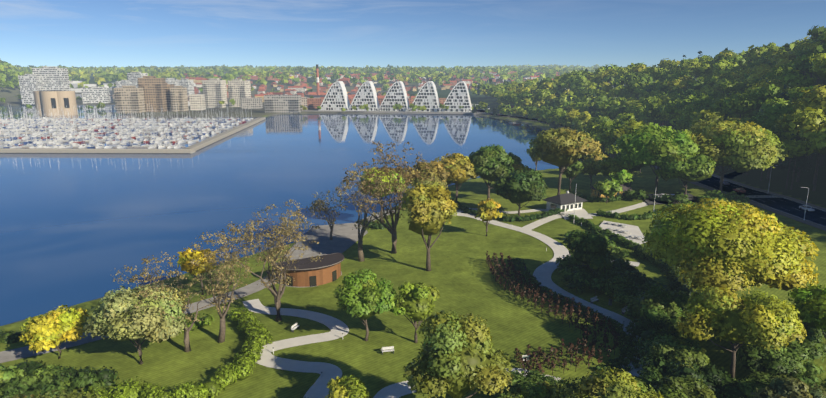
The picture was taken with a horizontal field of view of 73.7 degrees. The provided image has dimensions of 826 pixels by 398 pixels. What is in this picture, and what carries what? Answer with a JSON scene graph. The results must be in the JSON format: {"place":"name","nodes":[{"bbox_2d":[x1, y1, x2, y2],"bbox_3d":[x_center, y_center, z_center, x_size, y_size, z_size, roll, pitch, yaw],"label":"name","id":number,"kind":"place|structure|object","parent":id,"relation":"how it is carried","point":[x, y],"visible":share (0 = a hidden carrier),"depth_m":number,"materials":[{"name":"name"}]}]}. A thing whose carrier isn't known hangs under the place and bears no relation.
{"place":"outdoors","nodes":[
{"label":"outdoors","id":0,"kind":"place"},
{"bbox_2d":[0,105,608,325],"bbox_3d":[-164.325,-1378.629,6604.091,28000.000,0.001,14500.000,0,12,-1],"label":"water","id":1,"kind":"structure","parent":0,"point":[77,228],"depth_m":212.20,"materials":[{"name":"blue liquid"}]},
{"bbox_2d":[33,91,77,115],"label":"cylindrical building","id":2,"kind":"structure","parent":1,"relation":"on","point":[42,100],"depth_m":656.38,"materials":[{"name":"beige concrete"}]},
{"bbox_2d":[0,117,252,148],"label":"moored boats","id":3,"kind":"object","parent":1,"relation":"in","point":[74,142],"visible":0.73,"depth_m":430.12,"materials":[{"name":"paint"}]},
{"bbox_2d":[0,101,251,145],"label":"sailboat masts","id":4,"kind":"object","parent":3,"relation":"on","point":[138,124],"visible":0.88,"depth_m":455.68,"materials":[{"name":"metal"}]},
{"bbox_2d":[0,119,252,147],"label":"marina piers","id":5,"kind":"structure","parent":1,"relation":"on","point":[140,133],"depth_m":433.23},
{"bbox_2d":[0,117,264,153],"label":"marina pier","id":6,"kind":"structure","parent":1,"relation":"in","point":[194,148],"depth_m":317.30,"materials":[{"name":"grey concrete"}]},
{"bbox_2d":[320,81,471,111],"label":"wave-shaped apartment buildings","id":7,"kind":"structure","parent":0,"point":[402,89],"depth_m":713.22,"materials":[{"name":"white concrete"}]},
{"bbox_2d":[302,110,492,114],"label":"waterfront quay","id":8,"kind":"structure","parent":0,"point":[410,112],"depth_m":690.36,"materials":[{"name":"grey concrete"}]},
{"bbox_2d":[0,120,825,397],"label":"park tree","id":9,"kind":"object","parent":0,"point":[793,255],"depth_m":80.73,"materials":[{"name":"green plant"}]},
{"bbox_2d":[0,70,825,397],"bbox_3d":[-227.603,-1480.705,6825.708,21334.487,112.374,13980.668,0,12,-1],"label":"ground","id":10,"kind":"structure","parent":0,"point":[460,278],"depth_m":99.54,"materials":[{"name":"green plant"}]},
{"bbox_2d":[5,79,199,105],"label":"harbour sheds","id":11,"kind":"object","parent":10,"relation":"on","point":[75,86],"visible":0.02,"depth_m":1314.76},
{"bbox_2d":[0,210,394,362],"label":"waterfront path","id":12,"kind":"structure","parent":10,"relation":"on","point":[345,236],"depth_m":129.11,"materials":[{"name":"concrete"}]},
{"bbox_2d":[18,66,489,113],"bbox_3d":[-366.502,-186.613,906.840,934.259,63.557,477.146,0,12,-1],"label":"city blocks","id":13,"kind":"structure","parent":10,"relation":"on","point":[156,93],"depth_m":792.48,"materials":[{"name":"beige concrete"}]},
{"bbox_2d":[316,64,319,94],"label":"chimney","id":14,"kind":"object","parent":10,"relation":"on","point":[317,80],"visible":0.9,"depth_m":970.22,"materials":[{"name":"red brick"}]},
{"bbox_2d":[0,58,659,111],"bbox_3d":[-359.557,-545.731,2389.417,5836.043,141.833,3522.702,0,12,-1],"label":"woods","id":15,"kind":"object","parent":10,"relation":"on","point":[114,72],"visible":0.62,"depth_m":1696.19,"materials":[{"name":"green plant"}]},
{"bbox_2d":[301,104,447,109],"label":"trees","id":16,"kind":"object","parent":10,"relation":"on","point":[354,108],"visible":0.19,"depth_m":696.18,"materials":[{"name":"green plant"}]},
{"bbox_2d":[0,192,749,397],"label":"park hedges","id":17,"kind":"object","parent":10,"relation":"on","point":[142,393],"visible":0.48,"depth_m":79.06,"materials":[{"name":"green plant"}]},
{"bbox_2d":[0,189,825,397],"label":"shrub","id":18,"kind":"object","parent":10,"relation":"on","point":[654,373],"depth_m":72.01,"materials":[{"name":"green plant"}]},
{"bbox_2d":[274,191,586,287],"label":"park buildings","id":19,"kind":"structure","parent":10,"relation":"on","point":[325,267],"depth_m":109.82,"materials":[{"name":"brown brick"}]},
{"bbox_2d":[287,203,580,286],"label":"windows","id":20,"kind":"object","parent":19,"relation":"attached to","point":[334,273],"visible":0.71,"depth_m":109.92,"materials":[{"name":"black glass"}]},
{"bbox_2d":[180,71,696,199],"bbox_3d":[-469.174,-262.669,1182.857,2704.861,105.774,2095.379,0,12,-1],"label":"town houses","id":21,"kind":"structure","parent":10,"relation":"on","point":[300,87],"depth_m":1412.83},
{"bbox_2d":[242,202,648,397],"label":"park paths","id":22,"kind":"structure","parent":10,"relation":"on","point":[542,273],"depth_m":92.34,"materials":[{"name":"beige concrete"}]},
{"bbox_2d":[273,212,643,377],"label":"park furniture","id":23,"kind":"object","parent":10,"relation":"on","point":[295,326],"visible":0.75,"depth_m":95.62,"materials":[{"name":"paint"}]},
{"bbox_2d":[511,263,627,369],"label":"planting bed soil","id":24,"kind":"structure","parent":10,"relation":"on","point":[618,334],"depth_m":89.68,"materials":[{"name":"brown soil"}]},
{"bbox_2d":[486,250,618,374],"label":"plants","id":25,"kind":"object","parent":24,"relation":"on","point":[564,309],"depth_m":85.30,"materials":[{"name":"plant"}]},
{"bbox_2d":[509,258,642,373],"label":"planting bed plants","id":26,"kind":"object","parent":24,"relation":"on","point":[630,352],"visible":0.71,"depth_m":85.94,"materials":[{"name":"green plant"}]},
{"bbox_2d":[470,25,825,190],"bbox_3d":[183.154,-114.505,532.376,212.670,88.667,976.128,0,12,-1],"label":"forest","id":27,"kind":"object","parent":10,"relation":"on","point":[801,110],"depth_m":330.35,"materials":[{"name":"green plant"}]},
{"bbox_2d":[491,104,808,223],"bbox_3d":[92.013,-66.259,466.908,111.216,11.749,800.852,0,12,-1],"label":"lamp posts","id":28,"kind":"object","parent":10,"relation":"on","point":[768,191],"visible":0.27,"depth_m":151.52,"materials":[{"name":"metal"}]},
{"bbox_2d":[476,110,825,230],"bbox_3d":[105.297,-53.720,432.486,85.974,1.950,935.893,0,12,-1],"label":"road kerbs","id":29,"kind":"structure","parent":10,"relation":"on","point":[810,223],"depth_m":173.42,"materials":[{"name":"grey concrete"}]},
{"bbox_2d":[644,171,745,204],"bbox_3d":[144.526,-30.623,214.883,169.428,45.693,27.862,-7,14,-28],"label":"side street and car park","id":30,"kind":"structure","parent":10,"relation":"on","point":[692,198],"depth_m":183.48,"materials":[{"name":"grey asphalt"}]},
{"bbox_2d":[0,0,825,67],"label":"sky","id":31,"kind":"structure","parent":0,"point":[68,33],"materials":[{"name":"blue"}]},
{"bbox_2d":[477,110,825,225],"bbox_3d":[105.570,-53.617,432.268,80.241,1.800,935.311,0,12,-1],"label":"road asphalt","id":32,"kind":"structure","parent":0,"point":[784,204],"depth_m":175.04,"materials":[{"name":"grey asphalt"}]},
{"bbox_2d":[497,114,814,210],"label":"cars","id":33,"kind":"object","parent":32,"relation":"on","point":[740,190],"visible":0.31,"depth_m":181.43,"materials":[{"name":"paint"}]},
{"bbox_2d":[647,181,812,211],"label":"parked cars","id":34,"kind":"object","parent":32,"relation":"on","point":[660,195],"visible":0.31,"depth_m":180.18,"materials":[{"name":"metal"}]},
{"bbox_2d":[700,180,825,226],"bbox_3d":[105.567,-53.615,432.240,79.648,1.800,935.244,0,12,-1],"label":"road markings","id":35,"kind":"object","parent":32,"relation":"on","point":[763,197],"visible":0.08,"depth_m":182.57,"materials":[{"name":"white paint"}]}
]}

